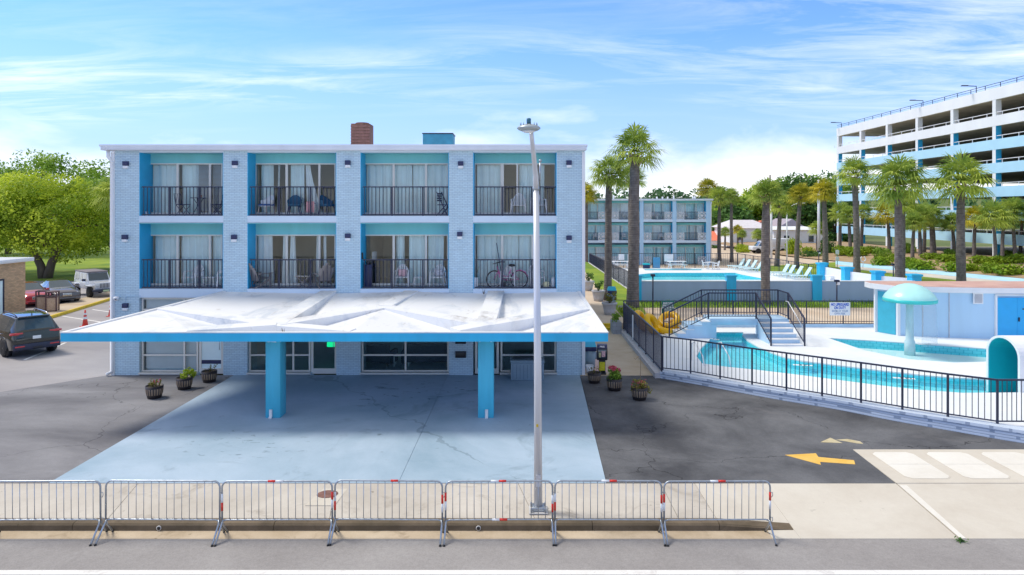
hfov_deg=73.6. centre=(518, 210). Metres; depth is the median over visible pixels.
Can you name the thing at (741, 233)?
palm tree
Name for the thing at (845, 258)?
garden bed
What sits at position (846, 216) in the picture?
palm tree
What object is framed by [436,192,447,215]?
folding chair
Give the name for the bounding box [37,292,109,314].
kerb walk
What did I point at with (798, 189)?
palm tree
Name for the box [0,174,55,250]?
tree
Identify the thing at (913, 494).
joint strip
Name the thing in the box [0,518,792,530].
kerb
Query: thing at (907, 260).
shrub
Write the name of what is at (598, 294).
round planter
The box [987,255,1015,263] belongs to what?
shrub
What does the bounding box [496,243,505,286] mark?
broom
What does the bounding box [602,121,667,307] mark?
palm tree
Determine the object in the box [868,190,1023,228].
forest
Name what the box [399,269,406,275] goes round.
cushion
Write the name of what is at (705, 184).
palm tree
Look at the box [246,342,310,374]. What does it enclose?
window
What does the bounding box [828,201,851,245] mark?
palm tree
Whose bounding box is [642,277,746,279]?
pool floor
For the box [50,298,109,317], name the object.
yellow kerb
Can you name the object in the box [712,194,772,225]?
tree
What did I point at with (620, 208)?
window
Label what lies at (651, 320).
tube
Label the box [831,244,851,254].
shrub
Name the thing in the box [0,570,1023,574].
road line
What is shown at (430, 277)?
plastic chair
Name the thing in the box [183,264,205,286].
plastic chair
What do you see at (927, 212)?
palm tree
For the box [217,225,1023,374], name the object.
ground
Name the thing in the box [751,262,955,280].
lawn
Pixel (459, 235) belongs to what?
wall lamp
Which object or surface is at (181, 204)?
bistro chair
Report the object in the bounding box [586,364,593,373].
bucket
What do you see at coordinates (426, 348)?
sofa
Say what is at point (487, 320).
entrance canopy
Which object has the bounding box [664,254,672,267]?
notice board
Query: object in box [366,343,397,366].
sofa
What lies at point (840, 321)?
back fence
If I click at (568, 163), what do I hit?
wall lamp
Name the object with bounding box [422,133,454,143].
roof hatch
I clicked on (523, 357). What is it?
folded cover
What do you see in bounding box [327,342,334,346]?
exit light
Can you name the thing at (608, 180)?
palm tree
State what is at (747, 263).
sun lounger
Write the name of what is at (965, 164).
palm tree
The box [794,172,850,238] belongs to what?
tree
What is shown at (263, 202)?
tub chair
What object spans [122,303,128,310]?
wall lamp
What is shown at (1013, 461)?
vault cover
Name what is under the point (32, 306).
parking lot
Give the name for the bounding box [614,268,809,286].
terrace deck
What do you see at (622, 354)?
walkway
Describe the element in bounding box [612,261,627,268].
picnic table
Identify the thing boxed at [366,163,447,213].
window
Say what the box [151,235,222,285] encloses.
window
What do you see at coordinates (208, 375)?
barrel planter
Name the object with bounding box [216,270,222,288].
plastic chair
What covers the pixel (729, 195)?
palm tree
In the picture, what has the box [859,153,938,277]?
palm tree
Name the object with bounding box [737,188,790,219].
tree
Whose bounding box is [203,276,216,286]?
side table
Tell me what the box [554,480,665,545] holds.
crowd barrier
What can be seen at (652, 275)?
path lamp
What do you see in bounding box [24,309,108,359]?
parking line
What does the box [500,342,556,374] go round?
window
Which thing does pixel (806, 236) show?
white house
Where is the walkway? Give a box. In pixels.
[580,330,652,375]
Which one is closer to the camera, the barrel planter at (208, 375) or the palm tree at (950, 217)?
the barrel planter at (208, 375)
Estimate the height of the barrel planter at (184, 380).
0.759 m
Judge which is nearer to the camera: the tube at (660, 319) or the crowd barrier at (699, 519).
the crowd barrier at (699, 519)
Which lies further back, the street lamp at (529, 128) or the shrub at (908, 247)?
the shrub at (908, 247)
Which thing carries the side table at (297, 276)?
on the motel building at (386, 207)
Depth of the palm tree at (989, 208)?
74.57 m
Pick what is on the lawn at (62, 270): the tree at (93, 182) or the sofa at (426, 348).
the tree at (93, 182)
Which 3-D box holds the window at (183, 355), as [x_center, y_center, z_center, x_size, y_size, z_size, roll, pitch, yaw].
[-13.814,4.960,27.130,2.303,3.000,0.380,0,0,0]
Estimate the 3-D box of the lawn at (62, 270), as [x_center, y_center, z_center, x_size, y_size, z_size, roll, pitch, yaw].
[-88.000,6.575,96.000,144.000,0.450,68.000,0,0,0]
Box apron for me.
[853,449,1023,483]
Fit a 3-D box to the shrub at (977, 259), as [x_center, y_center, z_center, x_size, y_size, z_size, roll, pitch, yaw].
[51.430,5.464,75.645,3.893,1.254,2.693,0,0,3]
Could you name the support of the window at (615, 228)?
in the motel block
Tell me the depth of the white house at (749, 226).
123.22 m
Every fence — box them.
[588,253,627,288]
[591,253,736,267]
[623,300,873,323]
[623,302,661,371]
[662,336,1023,423]
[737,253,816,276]
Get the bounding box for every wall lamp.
[121,235,127,241]
[122,161,128,168]
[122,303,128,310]
[231,235,236,241]
[232,161,237,167]
[345,160,350,167]
[345,233,350,240]
[457,232,462,238]
[458,161,462,168]
[566,160,571,167]
[566,236,571,242]
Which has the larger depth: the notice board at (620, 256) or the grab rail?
the notice board at (620, 256)
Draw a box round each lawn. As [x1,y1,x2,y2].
[0,244,109,280]
[585,262,645,322]
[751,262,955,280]
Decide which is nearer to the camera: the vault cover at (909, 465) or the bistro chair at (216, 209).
the vault cover at (909, 465)
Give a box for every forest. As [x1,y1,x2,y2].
[585,186,879,233]
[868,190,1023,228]
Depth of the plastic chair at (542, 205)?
27.60 m
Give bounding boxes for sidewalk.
[0,483,715,517]
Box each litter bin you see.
[585,342,596,367]
[607,286,616,301]
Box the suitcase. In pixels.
[365,261,371,286]
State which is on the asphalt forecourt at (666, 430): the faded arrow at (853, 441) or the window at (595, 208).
the faded arrow at (853, 441)
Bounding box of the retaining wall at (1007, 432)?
[621,329,1023,442]
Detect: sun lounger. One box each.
[727,258,744,268]
[732,259,750,269]
[738,260,757,270]
[743,261,760,271]
[770,264,789,275]
[776,265,795,276]
[783,266,803,277]
[789,267,811,279]
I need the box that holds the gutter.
[0,531,772,538]
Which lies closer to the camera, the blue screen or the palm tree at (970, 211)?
the blue screen
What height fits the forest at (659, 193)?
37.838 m
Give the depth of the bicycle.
27.36 m
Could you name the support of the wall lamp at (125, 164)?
attached to the motel building at (386, 207)
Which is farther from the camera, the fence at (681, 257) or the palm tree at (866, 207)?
the palm tree at (866, 207)
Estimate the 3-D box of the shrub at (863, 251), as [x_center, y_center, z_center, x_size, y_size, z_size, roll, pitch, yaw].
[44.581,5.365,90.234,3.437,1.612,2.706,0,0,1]
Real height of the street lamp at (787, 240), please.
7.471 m
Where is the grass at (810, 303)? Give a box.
[640,299,873,306]
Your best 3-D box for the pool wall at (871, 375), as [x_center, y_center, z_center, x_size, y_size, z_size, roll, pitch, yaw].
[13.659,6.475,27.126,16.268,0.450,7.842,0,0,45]
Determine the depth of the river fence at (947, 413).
22.03 m
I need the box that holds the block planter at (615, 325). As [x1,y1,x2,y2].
[610,311,621,333]
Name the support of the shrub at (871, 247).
on the garden bed
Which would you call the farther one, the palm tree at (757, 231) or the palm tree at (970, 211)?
the palm tree at (757, 231)
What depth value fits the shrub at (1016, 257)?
73.80 m
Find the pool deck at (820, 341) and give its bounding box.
[624,327,1023,426]
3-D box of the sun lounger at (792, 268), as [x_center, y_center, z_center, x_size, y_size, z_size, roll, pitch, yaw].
[24.217,5.474,61.989,1.798,1.065,0.610,0,0,-6]
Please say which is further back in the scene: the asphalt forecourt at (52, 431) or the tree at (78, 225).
the tree at (78, 225)
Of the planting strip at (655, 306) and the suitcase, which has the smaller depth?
the suitcase
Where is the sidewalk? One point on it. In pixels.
(625, 500)
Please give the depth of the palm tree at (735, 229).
112.87 m
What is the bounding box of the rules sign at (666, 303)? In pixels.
[662,301,673,312]
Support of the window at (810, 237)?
in the white house at (806, 236)
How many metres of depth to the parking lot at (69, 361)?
29.43 m
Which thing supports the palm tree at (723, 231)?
on the car park
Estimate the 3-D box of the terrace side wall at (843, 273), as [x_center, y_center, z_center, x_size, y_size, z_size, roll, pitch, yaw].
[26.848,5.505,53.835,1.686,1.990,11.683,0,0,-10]
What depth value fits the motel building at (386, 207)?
27.14 m
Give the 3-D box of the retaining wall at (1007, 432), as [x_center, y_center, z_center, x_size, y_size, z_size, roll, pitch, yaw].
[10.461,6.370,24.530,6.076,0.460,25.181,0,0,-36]
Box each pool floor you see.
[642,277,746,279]
[700,340,988,392]
[859,348,985,361]
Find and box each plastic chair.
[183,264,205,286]
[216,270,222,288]
[393,264,408,286]
[429,264,446,286]
[500,265,516,286]
[510,193,525,215]
[527,265,544,286]
[529,195,546,215]
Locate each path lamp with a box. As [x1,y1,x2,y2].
[650,274,654,314]
[834,280,839,301]
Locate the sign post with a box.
[836,249,838,268]
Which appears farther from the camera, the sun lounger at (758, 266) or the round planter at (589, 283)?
the sun lounger at (758, 266)
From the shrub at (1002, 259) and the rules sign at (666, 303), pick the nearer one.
the rules sign at (666, 303)
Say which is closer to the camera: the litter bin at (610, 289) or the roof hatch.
the roof hatch
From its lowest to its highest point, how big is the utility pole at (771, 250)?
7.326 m
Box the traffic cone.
[79,310,87,326]
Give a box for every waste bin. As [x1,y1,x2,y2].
[35,290,49,310]
[45,290,59,310]
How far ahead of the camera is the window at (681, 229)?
82.86 m
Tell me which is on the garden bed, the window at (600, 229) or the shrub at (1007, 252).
the shrub at (1007, 252)
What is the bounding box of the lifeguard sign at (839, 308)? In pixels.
[829,302,849,314]
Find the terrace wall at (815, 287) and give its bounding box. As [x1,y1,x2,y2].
[639,275,910,301]
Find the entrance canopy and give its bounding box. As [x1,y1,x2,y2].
[60,290,608,418]
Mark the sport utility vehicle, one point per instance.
(25, 330)
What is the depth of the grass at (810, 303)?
46.55 m
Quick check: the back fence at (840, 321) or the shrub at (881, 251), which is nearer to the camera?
the back fence at (840, 321)
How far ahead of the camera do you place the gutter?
14.08 m
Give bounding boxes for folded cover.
[513,356,533,359]
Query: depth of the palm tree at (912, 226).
83.72 m
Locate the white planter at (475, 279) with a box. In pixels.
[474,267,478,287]
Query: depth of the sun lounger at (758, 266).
66.78 m
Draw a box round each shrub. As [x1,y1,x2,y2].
[618,305,634,312]
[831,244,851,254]
[845,246,871,256]
[864,246,878,253]
[870,256,893,265]
[871,245,891,257]
[905,257,923,267]
[906,243,916,252]
[907,259,939,269]
[919,252,942,258]
[933,254,955,262]
[939,260,969,271]
[943,248,955,255]
[966,254,998,263]
[966,263,981,270]
[979,261,1000,273]
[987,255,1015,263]
[989,263,1023,274]
[998,250,1021,255]
[1006,253,1023,263]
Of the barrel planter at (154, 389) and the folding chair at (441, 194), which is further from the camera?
the folding chair at (441, 194)
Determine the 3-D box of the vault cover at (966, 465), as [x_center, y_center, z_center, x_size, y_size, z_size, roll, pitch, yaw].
[11.440,6.519,17.475,1.160,0.062,1.850,0,0,0]
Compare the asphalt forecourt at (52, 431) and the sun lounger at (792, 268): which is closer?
the asphalt forecourt at (52, 431)
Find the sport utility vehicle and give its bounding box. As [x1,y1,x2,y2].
[0,308,61,356]
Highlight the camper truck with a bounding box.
[748,238,789,253]
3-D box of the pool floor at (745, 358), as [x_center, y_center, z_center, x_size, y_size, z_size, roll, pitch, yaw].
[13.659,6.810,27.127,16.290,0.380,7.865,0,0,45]
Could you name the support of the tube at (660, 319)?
on the tube at (663, 330)
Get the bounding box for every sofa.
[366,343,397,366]
[401,343,446,365]
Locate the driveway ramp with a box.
[695,483,1023,538]
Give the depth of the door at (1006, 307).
32.97 m
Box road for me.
[0,539,1023,569]
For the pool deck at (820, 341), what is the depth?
27.01 m
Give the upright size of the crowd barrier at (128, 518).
1.200 m
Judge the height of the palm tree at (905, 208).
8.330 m
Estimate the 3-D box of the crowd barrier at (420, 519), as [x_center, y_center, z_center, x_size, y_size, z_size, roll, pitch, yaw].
[-2.635,6.113,13.948,2.292,1.204,0.621,0,-1,1]
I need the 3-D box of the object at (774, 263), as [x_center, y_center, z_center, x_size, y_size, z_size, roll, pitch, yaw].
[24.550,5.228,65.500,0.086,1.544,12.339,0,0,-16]
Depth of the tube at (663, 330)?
34.27 m
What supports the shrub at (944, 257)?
on the garden bed
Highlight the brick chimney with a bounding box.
[351,122,372,143]
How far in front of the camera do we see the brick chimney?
32.95 m
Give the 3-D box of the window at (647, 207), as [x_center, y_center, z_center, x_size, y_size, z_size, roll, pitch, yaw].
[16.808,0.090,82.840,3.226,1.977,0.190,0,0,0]
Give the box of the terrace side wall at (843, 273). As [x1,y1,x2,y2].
[815,262,922,280]
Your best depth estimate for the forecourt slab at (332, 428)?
19.64 m
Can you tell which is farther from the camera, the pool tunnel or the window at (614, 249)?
the window at (614, 249)
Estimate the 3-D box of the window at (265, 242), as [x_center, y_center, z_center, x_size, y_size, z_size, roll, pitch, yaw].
[-9.064,2.015,27.941,3.279,2.070,0.270,0,0,0]
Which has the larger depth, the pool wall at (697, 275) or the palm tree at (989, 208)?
the palm tree at (989, 208)
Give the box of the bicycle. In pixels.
[486,261,527,286]
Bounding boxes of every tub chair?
[257,195,275,215]
[287,195,301,215]
[318,195,335,215]
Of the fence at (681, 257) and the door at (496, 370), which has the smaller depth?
the door at (496, 370)
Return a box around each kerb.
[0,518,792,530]
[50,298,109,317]
[630,324,873,327]
[836,261,1023,280]
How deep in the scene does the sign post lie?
67.95 m
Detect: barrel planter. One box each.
[145,378,163,398]
[176,367,196,389]
[201,364,217,382]
[587,366,600,383]
[606,365,622,391]
[630,356,651,400]
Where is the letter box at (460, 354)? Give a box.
[455,351,465,357]
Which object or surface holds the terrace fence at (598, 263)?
on the terrace deck at (752, 273)
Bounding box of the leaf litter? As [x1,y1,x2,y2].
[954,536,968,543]
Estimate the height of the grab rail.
1.100 m
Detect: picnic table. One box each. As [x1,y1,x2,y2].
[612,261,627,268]
[667,261,686,268]
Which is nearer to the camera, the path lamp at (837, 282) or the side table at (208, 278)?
the side table at (208, 278)
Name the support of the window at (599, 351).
in the newspaper box at (602, 353)
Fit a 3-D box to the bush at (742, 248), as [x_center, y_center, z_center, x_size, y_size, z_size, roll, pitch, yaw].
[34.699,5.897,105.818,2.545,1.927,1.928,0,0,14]
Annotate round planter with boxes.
[585,272,593,290]
[591,281,604,301]
[602,291,616,314]
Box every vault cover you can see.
[871,452,950,478]
[925,452,1010,478]
[980,452,1023,476]
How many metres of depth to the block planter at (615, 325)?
35.88 m
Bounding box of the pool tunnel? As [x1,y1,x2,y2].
[986,335,1023,392]
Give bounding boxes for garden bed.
[715,241,1023,277]
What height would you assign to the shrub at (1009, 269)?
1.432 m
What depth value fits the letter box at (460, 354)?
26.90 m
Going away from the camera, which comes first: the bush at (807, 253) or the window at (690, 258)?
the window at (690, 258)
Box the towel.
[306,201,313,211]
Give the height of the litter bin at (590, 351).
1.120 m
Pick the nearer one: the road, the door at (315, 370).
the road
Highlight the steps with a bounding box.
[603,323,609,329]
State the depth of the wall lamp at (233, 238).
26.88 m
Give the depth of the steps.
37.30 m
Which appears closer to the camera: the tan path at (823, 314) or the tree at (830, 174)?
the tan path at (823, 314)
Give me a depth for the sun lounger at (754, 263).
67.99 m
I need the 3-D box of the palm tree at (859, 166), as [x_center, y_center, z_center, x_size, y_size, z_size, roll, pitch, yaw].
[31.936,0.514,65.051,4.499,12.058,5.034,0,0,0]
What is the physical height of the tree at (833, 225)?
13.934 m
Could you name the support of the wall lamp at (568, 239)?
attached to the motel building at (386, 207)
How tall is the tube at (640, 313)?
1.076 m
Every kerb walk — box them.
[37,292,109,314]
[836,264,997,280]
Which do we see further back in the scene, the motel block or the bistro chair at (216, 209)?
the motel block
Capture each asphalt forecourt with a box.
[0,375,232,482]
[580,376,1023,482]
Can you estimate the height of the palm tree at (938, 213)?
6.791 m
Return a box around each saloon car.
[25,281,50,303]
[40,279,80,300]
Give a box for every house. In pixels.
[712,220,761,246]
[712,231,716,244]
[772,218,802,225]
[772,226,822,242]
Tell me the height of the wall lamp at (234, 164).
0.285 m
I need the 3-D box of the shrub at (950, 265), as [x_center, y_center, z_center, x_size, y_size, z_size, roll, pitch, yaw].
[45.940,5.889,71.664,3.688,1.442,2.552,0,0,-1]
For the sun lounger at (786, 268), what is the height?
1.065 m
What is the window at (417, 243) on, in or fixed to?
in the motel building at (386, 207)
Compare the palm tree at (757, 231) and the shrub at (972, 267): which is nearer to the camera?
the shrub at (972, 267)
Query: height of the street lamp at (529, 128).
8.362 m
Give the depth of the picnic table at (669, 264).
70.28 m
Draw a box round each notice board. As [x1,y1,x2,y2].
[618,254,623,267]
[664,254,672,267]
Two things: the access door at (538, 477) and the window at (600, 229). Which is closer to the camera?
the access door at (538, 477)
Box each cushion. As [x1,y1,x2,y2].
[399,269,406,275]
[434,269,442,275]
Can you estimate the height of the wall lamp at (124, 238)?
0.285 m
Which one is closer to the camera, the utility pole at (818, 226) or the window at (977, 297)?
the window at (977, 297)
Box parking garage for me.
[831,76,1023,255]
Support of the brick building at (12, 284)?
on the parking lot at (69, 361)
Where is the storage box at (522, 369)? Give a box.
[510,357,543,379]
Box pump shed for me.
[864,281,1023,338]
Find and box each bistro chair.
[174,193,190,215]
[210,194,222,215]
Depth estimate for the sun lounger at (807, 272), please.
59.51 m
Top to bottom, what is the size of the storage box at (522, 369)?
0.750 m
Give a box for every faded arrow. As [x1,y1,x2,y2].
[822,438,840,442]
[838,439,862,443]
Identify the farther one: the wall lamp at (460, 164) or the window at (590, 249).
the window at (590, 249)
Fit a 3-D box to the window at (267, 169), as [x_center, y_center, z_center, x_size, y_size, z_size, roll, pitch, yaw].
[-9.064,-0.875,27.964,3.279,2.090,0.317,0,0,0]
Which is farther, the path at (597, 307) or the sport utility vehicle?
the path at (597, 307)
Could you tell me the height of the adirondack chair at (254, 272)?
1.000 m
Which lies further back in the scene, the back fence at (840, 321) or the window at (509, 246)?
the back fence at (840, 321)
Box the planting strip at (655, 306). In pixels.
[642,302,873,307]
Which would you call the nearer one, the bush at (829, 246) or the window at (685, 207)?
the window at (685, 207)
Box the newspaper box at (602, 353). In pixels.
[597,344,607,374]
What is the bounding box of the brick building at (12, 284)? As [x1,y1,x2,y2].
[0,257,33,313]
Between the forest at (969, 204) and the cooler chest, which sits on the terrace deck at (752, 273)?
the cooler chest
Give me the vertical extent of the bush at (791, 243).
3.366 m
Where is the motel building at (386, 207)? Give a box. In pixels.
[99,144,587,375]
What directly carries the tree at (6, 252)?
on the lawn at (62, 270)
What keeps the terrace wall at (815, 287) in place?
on the terrace deck at (752, 273)
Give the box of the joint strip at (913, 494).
[900,485,964,537]
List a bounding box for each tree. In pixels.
[0,148,109,252]
[0,166,48,253]
[0,168,109,278]
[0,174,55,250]
[55,178,109,247]
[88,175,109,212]
[585,153,629,299]
[585,182,598,261]
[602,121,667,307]
[613,164,647,245]
[695,177,719,198]
[704,185,733,260]
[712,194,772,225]
[712,202,758,230]
[720,186,743,261]
[721,227,729,249]
[733,224,743,248]
[736,229,747,244]
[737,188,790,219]
[741,175,810,222]
[746,177,788,304]
[751,228,760,240]
[770,190,797,265]
[771,171,832,238]
[785,183,815,268]
[793,170,848,197]
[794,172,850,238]
[803,192,870,242]
[806,221,821,249]
[807,178,840,266]
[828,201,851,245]
[829,154,876,272]
[835,205,862,246]
[852,203,872,247]
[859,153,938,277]
[867,202,893,251]
[883,196,923,277]
[905,203,937,255]
[905,212,929,257]
[921,202,935,251]
[921,203,947,252]
[923,148,1005,280]
[938,211,965,253]
[965,204,991,256]
[969,198,1018,262]
[990,208,1019,255]
[993,196,1023,253]
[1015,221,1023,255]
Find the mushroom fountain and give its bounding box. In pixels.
[882,283,937,355]
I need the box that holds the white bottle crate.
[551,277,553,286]
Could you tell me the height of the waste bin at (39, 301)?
1.250 m
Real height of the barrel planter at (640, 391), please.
1.478 m
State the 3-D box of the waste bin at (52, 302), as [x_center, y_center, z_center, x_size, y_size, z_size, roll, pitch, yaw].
[-29.412,5.715,43.200,0.640,1.250,0.640,0,0,-20]
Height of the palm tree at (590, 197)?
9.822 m
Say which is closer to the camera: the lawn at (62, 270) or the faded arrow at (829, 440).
the faded arrow at (829, 440)
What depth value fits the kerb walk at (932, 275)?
67.66 m
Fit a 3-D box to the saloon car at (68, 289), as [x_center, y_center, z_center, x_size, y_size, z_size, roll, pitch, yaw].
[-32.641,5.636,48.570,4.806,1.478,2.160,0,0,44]
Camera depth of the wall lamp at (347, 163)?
26.87 m
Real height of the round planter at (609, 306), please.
1.385 m
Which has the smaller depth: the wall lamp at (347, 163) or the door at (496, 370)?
the wall lamp at (347, 163)
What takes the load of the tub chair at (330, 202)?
on the motel building at (386, 207)
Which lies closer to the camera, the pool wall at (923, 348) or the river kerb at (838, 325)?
the pool wall at (923, 348)
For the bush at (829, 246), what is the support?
on the garden bed
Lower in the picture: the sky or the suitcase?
the suitcase
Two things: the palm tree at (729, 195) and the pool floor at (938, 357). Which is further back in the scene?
the palm tree at (729, 195)
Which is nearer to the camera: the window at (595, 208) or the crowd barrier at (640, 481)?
the crowd barrier at (640, 481)
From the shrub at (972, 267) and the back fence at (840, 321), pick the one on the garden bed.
the shrub at (972, 267)
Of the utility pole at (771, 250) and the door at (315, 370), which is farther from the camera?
the utility pole at (771, 250)
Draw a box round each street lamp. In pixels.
[517,118,547,513]
[786,203,804,262]
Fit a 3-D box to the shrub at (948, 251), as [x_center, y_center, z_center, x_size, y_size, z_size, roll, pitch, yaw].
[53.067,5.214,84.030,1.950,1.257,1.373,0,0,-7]
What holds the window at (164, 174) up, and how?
in the motel building at (386, 207)
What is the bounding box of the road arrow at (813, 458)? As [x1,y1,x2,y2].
[787,453,854,464]
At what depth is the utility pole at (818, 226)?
95.85 m
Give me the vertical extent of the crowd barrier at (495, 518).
1.204 m
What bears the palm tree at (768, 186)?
on the planting strip at (655, 306)
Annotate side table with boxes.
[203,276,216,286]
[295,275,312,286]
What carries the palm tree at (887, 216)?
on the garden bed
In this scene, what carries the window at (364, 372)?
in the motel building at (386, 207)
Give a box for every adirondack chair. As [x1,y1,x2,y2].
[248,263,271,288]
[312,263,335,288]
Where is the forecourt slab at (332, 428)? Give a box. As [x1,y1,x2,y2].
[49,375,605,482]
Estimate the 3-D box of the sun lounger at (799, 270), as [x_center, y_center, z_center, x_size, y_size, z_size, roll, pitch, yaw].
[24.442,5.474,60.893,1.798,1.065,0.610,0,0,-4]
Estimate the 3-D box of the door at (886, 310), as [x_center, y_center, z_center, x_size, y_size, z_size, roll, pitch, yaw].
[18.567,5.140,34.458,0.030,2.080,0.940,0,0,-28]
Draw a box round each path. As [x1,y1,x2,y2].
[585,272,622,328]
[643,308,873,322]
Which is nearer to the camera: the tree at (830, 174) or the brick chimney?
the brick chimney
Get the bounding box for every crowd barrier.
[0,480,107,545]
[94,480,224,546]
[214,480,335,546]
[329,479,444,546]
[443,480,554,546]
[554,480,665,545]
[661,480,777,546]
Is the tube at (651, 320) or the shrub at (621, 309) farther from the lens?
the shrub at (621, 309)
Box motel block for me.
[588,195,712,264]
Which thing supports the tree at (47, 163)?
on the lawn at (62, 270)
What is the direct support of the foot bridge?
on the pool deck at (820, 341)
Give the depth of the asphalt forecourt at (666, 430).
19.59 m
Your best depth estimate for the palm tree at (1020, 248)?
81.86 m
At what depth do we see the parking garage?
95.98 m
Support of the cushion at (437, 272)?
on the plastic chair at (430, 277)
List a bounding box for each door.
[0,279,3,313]
[199,342,222,373]
[311,342,335,373]
[475,342,498,373]
[536,475,540,486]
[878,291,895,334]
[997,298,1016,334]
[1017,298,1023,334]
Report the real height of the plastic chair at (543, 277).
0.918 m
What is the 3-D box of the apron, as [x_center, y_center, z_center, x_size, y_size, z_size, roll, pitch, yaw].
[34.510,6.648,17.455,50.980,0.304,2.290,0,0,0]
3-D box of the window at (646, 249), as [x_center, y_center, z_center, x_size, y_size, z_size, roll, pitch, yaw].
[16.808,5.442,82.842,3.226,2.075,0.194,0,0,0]
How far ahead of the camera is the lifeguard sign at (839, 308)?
36.37 m
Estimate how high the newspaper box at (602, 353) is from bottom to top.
1.170 m
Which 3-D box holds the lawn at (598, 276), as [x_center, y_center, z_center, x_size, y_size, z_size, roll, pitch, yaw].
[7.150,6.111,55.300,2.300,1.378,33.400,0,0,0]
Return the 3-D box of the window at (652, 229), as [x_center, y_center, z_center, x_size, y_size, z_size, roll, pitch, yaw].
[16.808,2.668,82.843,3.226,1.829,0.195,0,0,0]
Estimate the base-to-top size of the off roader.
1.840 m
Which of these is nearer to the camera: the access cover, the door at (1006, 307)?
the access cover
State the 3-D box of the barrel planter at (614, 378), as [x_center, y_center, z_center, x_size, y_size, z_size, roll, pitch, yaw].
[3.488,6.042,24.787,0.676,0.916,0.592,0,0,-25]
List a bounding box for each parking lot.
[0,301,110,391]
[21,281,102,310]
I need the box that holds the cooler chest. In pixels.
[643,263,649,267]
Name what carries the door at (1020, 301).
in the pump shed
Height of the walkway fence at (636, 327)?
1.424 m
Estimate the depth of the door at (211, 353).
27.14 m
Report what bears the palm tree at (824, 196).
on the lawn at (832, 264)
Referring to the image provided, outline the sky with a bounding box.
[0,0,1023,197]
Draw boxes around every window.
[138,298,198,374]
[151,163,222,213]
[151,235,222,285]
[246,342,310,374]
[256,163,335,213]
[256,235,335,285]
[360,342,448,374]
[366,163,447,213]
[366,235,447,285]
[475,163,554,213]
[475,235,554,285]
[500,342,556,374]
[588,225,604,239]
[588,247,604,261]
[591,203,604,218]
[598,350,605,357]
[612,203,627,218]
[612,225,627,239]
[612,247,627,263]
[644,203,668,218]
[644,225,669,239]
[644,247,668,263]
[676,203,703,218]
[676,225,703,239]
[676,247,703,263]
[808,235,813,242]
[973,293,982,303]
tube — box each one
[635,310,644,330]
[643,313,659,333]
[657,323,675,333]
[658,311,679,327]
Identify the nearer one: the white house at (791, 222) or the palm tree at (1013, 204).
the palm tree at (1013, 204)
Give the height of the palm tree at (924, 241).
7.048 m
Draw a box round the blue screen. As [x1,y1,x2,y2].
[653,257,659,267]
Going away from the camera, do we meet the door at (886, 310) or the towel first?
the towel
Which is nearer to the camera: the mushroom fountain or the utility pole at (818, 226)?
the mushroom fountain
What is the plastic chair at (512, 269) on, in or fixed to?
on the motel building at (386, 207)
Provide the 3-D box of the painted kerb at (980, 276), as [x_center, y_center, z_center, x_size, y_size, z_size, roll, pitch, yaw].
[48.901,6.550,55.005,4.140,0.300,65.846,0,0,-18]
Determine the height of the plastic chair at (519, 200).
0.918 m
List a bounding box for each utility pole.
[770,207,772,257]
[817,182,819,250]
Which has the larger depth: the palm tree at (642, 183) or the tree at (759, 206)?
the tree at (759, 206)
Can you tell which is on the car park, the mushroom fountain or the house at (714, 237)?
the house at (714, 237)
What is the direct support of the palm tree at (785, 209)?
on the lawn at (832, 264)
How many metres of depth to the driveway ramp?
15.14 m
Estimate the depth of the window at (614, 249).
82.88 m
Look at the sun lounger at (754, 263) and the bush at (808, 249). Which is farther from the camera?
the bush at (808, 249)
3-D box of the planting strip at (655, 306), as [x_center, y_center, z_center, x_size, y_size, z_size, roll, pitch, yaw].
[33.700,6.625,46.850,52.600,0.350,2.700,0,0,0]
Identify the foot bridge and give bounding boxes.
[663,289,805,346]
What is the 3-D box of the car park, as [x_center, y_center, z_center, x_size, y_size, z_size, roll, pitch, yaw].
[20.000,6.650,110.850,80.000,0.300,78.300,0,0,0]
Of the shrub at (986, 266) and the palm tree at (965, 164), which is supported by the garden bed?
the shrub at (986, 266)
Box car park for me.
[617,245,842,268]
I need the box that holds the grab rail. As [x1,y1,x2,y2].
[691,342,730,366]
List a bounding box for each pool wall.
[639,273,760,279]
[697,333,985,389]
[833,339,985,356]
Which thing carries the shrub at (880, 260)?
on the garden bed
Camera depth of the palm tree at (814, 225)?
99.75 m
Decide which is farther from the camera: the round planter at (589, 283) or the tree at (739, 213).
the tree at (739, 213)
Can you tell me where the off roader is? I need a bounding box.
[72,269,109,296]
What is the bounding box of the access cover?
[305,489,346,505]
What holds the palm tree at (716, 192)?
on the car park
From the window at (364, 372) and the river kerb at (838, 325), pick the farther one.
the river kerb at (838, 325)
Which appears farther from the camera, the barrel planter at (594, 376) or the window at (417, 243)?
the window at (417, 243)
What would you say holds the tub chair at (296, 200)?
on the motel building at (386, 207)
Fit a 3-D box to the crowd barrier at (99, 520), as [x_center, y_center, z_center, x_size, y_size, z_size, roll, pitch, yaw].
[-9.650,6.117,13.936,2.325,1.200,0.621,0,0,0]
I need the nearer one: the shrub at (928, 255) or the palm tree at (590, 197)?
the palm tree at (590, 197)
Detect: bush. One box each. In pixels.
[734,243,750,252]
[784,238,802,253]
[799,250,822,256]
[800,246,815,253]
[819,239,835,252]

